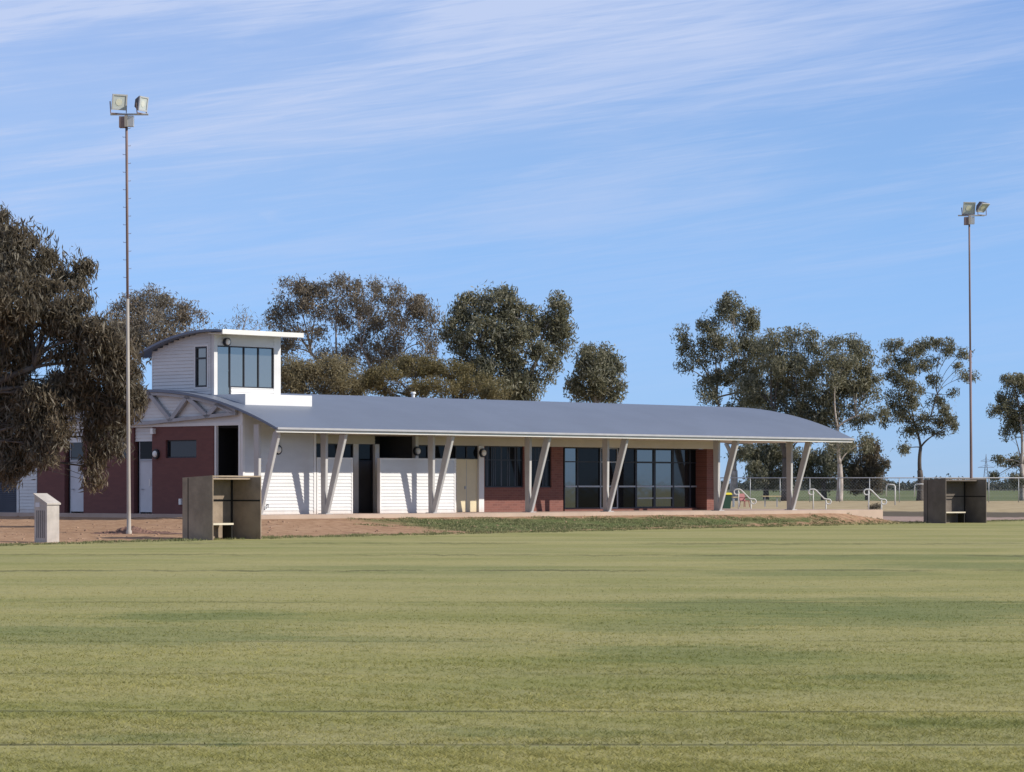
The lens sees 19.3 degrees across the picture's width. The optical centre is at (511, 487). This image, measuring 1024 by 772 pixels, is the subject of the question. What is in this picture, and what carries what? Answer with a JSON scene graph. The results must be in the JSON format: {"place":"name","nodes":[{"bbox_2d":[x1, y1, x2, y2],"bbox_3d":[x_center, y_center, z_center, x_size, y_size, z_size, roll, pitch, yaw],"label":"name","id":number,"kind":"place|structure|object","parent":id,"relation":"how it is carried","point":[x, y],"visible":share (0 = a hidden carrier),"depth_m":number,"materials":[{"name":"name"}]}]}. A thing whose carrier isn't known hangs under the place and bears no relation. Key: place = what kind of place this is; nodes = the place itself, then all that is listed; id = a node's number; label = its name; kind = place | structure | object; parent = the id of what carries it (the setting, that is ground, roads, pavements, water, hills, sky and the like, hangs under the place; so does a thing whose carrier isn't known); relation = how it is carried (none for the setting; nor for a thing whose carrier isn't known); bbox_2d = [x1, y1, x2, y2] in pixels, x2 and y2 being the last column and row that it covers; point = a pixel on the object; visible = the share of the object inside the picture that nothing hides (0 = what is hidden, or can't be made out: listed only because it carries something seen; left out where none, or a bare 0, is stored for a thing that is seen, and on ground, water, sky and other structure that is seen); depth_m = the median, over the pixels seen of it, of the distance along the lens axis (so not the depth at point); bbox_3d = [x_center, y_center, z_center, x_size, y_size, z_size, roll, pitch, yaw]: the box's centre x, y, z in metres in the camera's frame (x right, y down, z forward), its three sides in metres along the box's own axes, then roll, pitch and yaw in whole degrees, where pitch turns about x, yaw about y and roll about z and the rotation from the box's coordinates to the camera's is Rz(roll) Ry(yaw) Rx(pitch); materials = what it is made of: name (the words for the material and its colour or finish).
{"place":"outdoors","nodes":[
{"label":"outdoors","id":0,"kind":"place"},
{"bbox_2d":[0,509,867,517],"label":"pavement","id":1,"kind":"structure","parent":0,"point":[113,515],"depth_m":121.21,"materials":[{"name":"concrete"}]},
{"bbox_2d":[0,329,853,514],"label":"clubhouse","id":2,"kind":"structure","parent":1,"relation":"on","point":[220,404],"depth_m":122.48,"materials":[{"name":"white paint"}]},
{"bbox_2d":[70,442,82,512],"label":"door","id":3,"kind":"structure","parent":2,"relation":"in","point":[76,499],"depth_m":122.67,"materials":[{"name":"silver metal"}]},
{"bbox_2d":[119,441,126,457],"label":"window","id":4,"kind":"structure","parent":2,"relation":"in","point":[125,454],"depth_m":120.48,"materials":[{"name":"black glass"}]},
{"bbox_2d":[139,441,151,513],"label":"door","id":5,"kind":"structure","parent":2,"relation":"in","point":[145,447],"depth_m":119.63,"materials":[{"name":"silver metal"}]},
{"bbox_2d":[167,440,195,457],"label":"window","id":6,"kind":"structure","parent":2,"relation":"in","point":[175,448],"depth_m":118.09,"materials":[{"name":"black glass"}]},
{"bbox_2d":[316,443,352,457],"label":"highlight window","id":7,"kind":"structure","parent":2,"relation":"in","point":[348,451],"depth_m":121.11,"materials":[{"name":"black"}]},
{"bbox_2d":[359,444,372,512],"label":"door","id":8,"kind":"structure","parent":2,"relation":"in","point":[365,450],"depth_m":122.52,"materials":[{"name":"black"}]},
{"bbox_2d":[419,445,477,458],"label":"highlight window","id":9,"kind":"structure","parent":2,"relation":"in","point":[458,451],"depth_m":126.15,"materials":[{"name":"black glass"}]},
{"bbox_2d":[456,459,476,511],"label":"door","id":10,"kind":"structure","parent":2,"relation":"in","point":[466,469],"depth_m":126.63,"materials":[{"name":"beige paint"}]},
{"bbox_2d":[485,446,522,486],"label":"window","id":11,"kind":"structure","parent":2,"relation":"in","point":[503,464],"depth_m":128.40,"materials":[{"name":"black glass"}]},
{"bbox_2d":[531,447,550,486],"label":"window","id":12,"kind":"structure","parent":2,"relation":"in","point":[546,477],"depth_m":130.11,"materials":[{"name":"black glass"}]},
{"bbox_2d":[563,447,577,508],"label":"window","id":13,"kind":"structure","parent":2,"relation":"in","point":[570,454],"depth_m":132.32,"materials":[{"name":"black"}]},
{"bbox_2d":[578,447,599,508],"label":"window","id":14,"kind":"structure","parent":2,"relation":"in","point":[588,458],"depth_m":133.16,"materials":[{"name":"black"}]},
{"bbox_2d":[600,448,617,508],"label":"window","id":15,"kind":"structure","parent":2,"relation":"in","point":[613,452],"depth_m":134.24,"materials":[{"name":"black glass"}]},
{"bbox_2d":[618,448,635,507],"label":"window","id":16,"kind":"structure","parent":2,"relation":"in","point":[627,479],"depth_m":135.13,"materials":[{"name":"black"}]},
{"bbox_2d":[636,448,654,507],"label":"glazed door","id":17,"kind":"structure","parent":2,"relation":"in","point":[645,457],"depth_m":135.99,"materials":[{"name":"black"}]},
{"bbox_2d":[655,449,672,507],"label":"glazed door","id":18,"kind":"structure","parent":2,"relation":"in","point":[663,457],"depth_m":136.89,"materials":[{"name":"black"}]},
{"bbox_2d":[673,449,689,507],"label":"window","id":19,"kind":"structure","parent":2,"relation":"in","point":[681,457],"depth_m":137.79,"materials":[{"name":"black"}]},
{"bbox_2d":[690,449,696,507],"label":"window","id":20,"kind":"structure","parent":2,"relation":"in","point":[693,486],"depth_m":138.36,"materials":[{"name":"black glass"}]},
{"bbox_2d":[733,489,756,508],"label":"handrail","id":21,"kind":"object","parent":1,"relation":"on","point":[751,503],"visible":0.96,"depth_m":146.50,"materials":[{"name":"grey metal"}]},
{"bbox_2d":[808,489,831,508],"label":"handrail","id":22,"kind":"object","parent":1,"relation":"on","point":[826,503],"visible":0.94,"depth_m":143.47,"materials":[{"name":"grey metal"}]},
{"bbox_2d":[863,489,886,509],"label":"handrail","id":23,"kind":"object","parent":1,"relation":"on","point":[881,499],"visible":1,"depth_m":141.74,"materials":[{"name":"grey metal"}]},
{"bbox_2d":[0,489,1023,771],"bbox_3d":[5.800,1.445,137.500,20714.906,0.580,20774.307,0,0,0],"label":"ground","id":24,"kind":"structure","parent":0,"point":[816,549],"depth_m":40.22,"materials":[{"name":"green plant"}]},
{"bbox_2d":[33,493,60,542],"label":"service cabinet","id":25,"kind":"object","parent":24,"relation":"on","point":[46,517],"visible":0.95,"depth_m":92.21,"materials":[{"name":"metal"}]},
{"bbox_2d":[0,201,148,494],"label":"gum tree","id":26,"kind":"object","parent":24,"relation":"on","point":[34,427],"visible":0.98,"depth_m":107.35,"materials":[{"name":"green plant"}]},
{"bbox_2d":[109,94,148,533],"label":"floodlight pole","id":27,"kind":"object","parent":24,"relation":"on","point":[119,102],"visible":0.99,"depth_m":102.95,"materials":[{"name":"metal"}]},
{"bbox_2d":[91,526,181,533],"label":"earth heap","id":28,"kind":"object","parent":24,"relation":"on","point":[135,530],"visible":0.98,"depth_m":103.17,"materials":[{"name":"brown soil"}]},
{"bbox_2d":[103,282,213,364],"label":"gum tree","id":29,"kind":"object","parent":24,"relation":"on","point":[156,318],"visible":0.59,"depth_m":199.13,"materials":[{"name":"green plant"}]},
{"bbox_2d":[182,475,260,539],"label":"team shelter","id":30,"kind":"object","parent":24,"relation":"on","point":[223,508],"visible":0.88,"depth_m":98.67,"materials":[{"name":"concrete"}]},
{"bbox_2d":[208,304,280,331],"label":"bare tree","id":31,"kind":"object","parent":24,"relation":"on","point":[239,323],"visible":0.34,"depth_m":205.11,"materials":[{"name":"green plant"}]},
{"bbox_2d":[281,351,376,395],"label":"bush","id":32,"kind":"object","parent":24,"relation":"on","point":[298,376],"visible":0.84,"depth_m":171.44,"materials":[{"name":"green plant"}]},
{"bbox_2d":[262,271,443,394],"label":"gum tree","id":33,"kind":"object","parent":24,"relation":"on","point":[311,293],"visible":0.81,"depth_m":209.16,"materials":[{"name":"green plant"}]},
{"bbox_2d":[1,515,847,542],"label":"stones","id":34,"kind":"object","parent":24,"relation":"on","point":[263,525],"visible":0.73,"depth_m":108.80,"materials":[{"name":"stone"}]},
{"bbox_2d":[359,351,515,399],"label":"tea tree","id":35,"kind":"object","parent":24,"relation":"on","point":[435,367],"visible":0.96,"depth_m":165.75,"materials":[{"name":"green plant"}]},
{"bbox_2d":[436,280,579,400],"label":"gum tree","id":36,"kind":"object","parent":24,"relation":"on","point":[505,356],"visible":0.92,"depth_m":198.81,"materials":[{"name":"green plant"}]},
{"bbox_2d":[261,510,882,518],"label":"kerb","id":37,"kind":"structure","parent":24,"relation":"on","point":[875,514],"depth_m":125.91,"materials":[{"name":"beige concrete"}]},
{"bbox_2d":[563,341,628,403],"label":"gum tree","id":38,"kind":"object","parent":24,"relation":"on","point":[600,370],"visible":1,"depth_m":205.18,"materials":[{"name":"green plant"}]},
{"bbox_2d":[670,290,776,500],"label":"gum tree","id":39,"kind":"object","parent":24,"relation":"on","point":[745,344],"visible":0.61,"depth_m":299.66,"materials":[{"name":"green plant"}]},
{"bbox_2d":[722,493,731,508],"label":"wheelie bin","id":40,"kind":"object","parent":24,"relation":"on","point":[727,502],"visible":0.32,"depth_m":185.73,"materials":[{"name":"green plastic"}]},
{"bbox_2d":[732,497,739,506],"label":"timber bench","id":41,"kind":"object","parent":24,"relation":"on","point":[733,501],"visible":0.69,"depth_m":205.81,"materials":[{"name":"grey"}]},
{"bbox_2d":[739,494,749,506],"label":"chair","id":42,"kind":"object","parent":24,"relation":"on","point":[742,497],"visible":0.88,"depth_m":204.16,"materials":[{"name":"red plastic"}]},
{"bbox_2d":[761,496,780,506],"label":"picnic table","id":43,"kind":"object","parent":24,"relation":"on","point":[770,496],"visible":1,"depth_m":205.96,"materials":[{"name":"grey"}]},
{"bbox_2d":[739,443,811,499],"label":"bush","id":44,"kind":"object","parent":24,"relation":"on","point":[765,460],"visible":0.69,"depth_m":319.82,"materials":[{"name":"green plant"}]},
{"bbox_2d":[729,322,844,500],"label":"gum tree","id":45,"kind":"object","parent":24,"relation":"on","point":[783,388],"visible":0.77,"depth_m":291.61,"materials":[{"name":"green plant"}]},
{"bbox_2d":[793,441,863,499],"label":"bush","id":46,"kind":"object","parent":24,"relation":"on","point":[825,461],"visible":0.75,"depth_m":317.73,"materials":[{"name":"green plant"}]},
{"bbox_2d":[810,332,891,500],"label":"gum tree","id":47,"kind":"object","parent":24,"relation":"on","point":[840,367],"visible":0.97,"depth_m":289.81,"materials":[{"name":"green plant"}]},
{"bbox_2d":[844,436,891,499],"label":"bush","id":48,"kind":"object","parent":24,"relation":"on","point":[872,466],"visible":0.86,"depth_m":315.88,"materials":[{"name":"green plant"}]},
{"bbox_2d":[721,473,1019,490],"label":"tree belt","id":49,"kind":"object","parent":24,"relation":"on","point":[992,486],"visible":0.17,"depth_m":1174.14,"materials":[{"name":"green plant"}]},
{"bbox_2d":[720,477,1023,501],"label":"chain link fence","id":50,"kind":"object","parent":24,"relation":"on","point":[869,484],"visible":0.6,"depth_m":267.97,"materials":[{"name":"grey metal"}]},
{"bbox_2d":[867,502,880,509],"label":"bush","id":51,"kind":"object","parent":24,"relation":"on","point":[873,506],"visible":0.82,"depth_m":182.03,"materials":[{"name":"green plant"}]},
{"bbox_2d":[886,484,895,504],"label":"pipe rail","id":52,"kind":"object","parent":24,"relation":"on","point":[894,493],"visible":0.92,"depth_m":224.98,"materials":[{"name":"grey metal"}]},
{"bbox_2d":[877,335,980,500],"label":"gum tree","id":53,"kind":"object","parent":24,"relation":"on","point":[922,347],"visible":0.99,"depth_m":295.62,"materials":[{"name":"green plant"}]},
{"bbox_2d":[924,478,986,522],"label":"team shelter","id":54,"kind":"object","parent":24,"relation":"on","point":[955,501],"visible":0.88,"depth_m":143.83,"materials":[{"name":"concrete"}]},
{"bbox_2d":[958,201,989,477],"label":"floodlight pole","id":55,"kind":"object","parent":24,"relation":"on","point":[969,209],"visible":0.82,"depth_m":147.46,"materials":[{"name":"grey metal"}]},
{"bbox_2d":[978,457,993,483],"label":"power pylon","id":56,"kind":"object","parent":24,"relation":"on","point":[986,467],"visible":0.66,"depth_m":1899.86,"materials":[{"name":"silver metal"}]},
{"bbox_2d":[986,372,1023,500],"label":"gum tree","id":57,"kind":"object","parent":24,"relation":"on","point":[1014,420],"visible":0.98,"depth_m":301.73,"materials":[{"name":"green plant"}]},
{"bbox_2d":[0,512,1023,545],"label":"grass","id":58,"kind":"structure","parent":0,"point":[540,527],"depth_m":119.30,"materials":[{"name":"green plant"}]},
{"bbox_2d":[0,0,1023,482],"label":"sky","id":59,"kind":"structure","parent":0,"point":[644,162],"materials":[{"name":"blue"}]}
]}

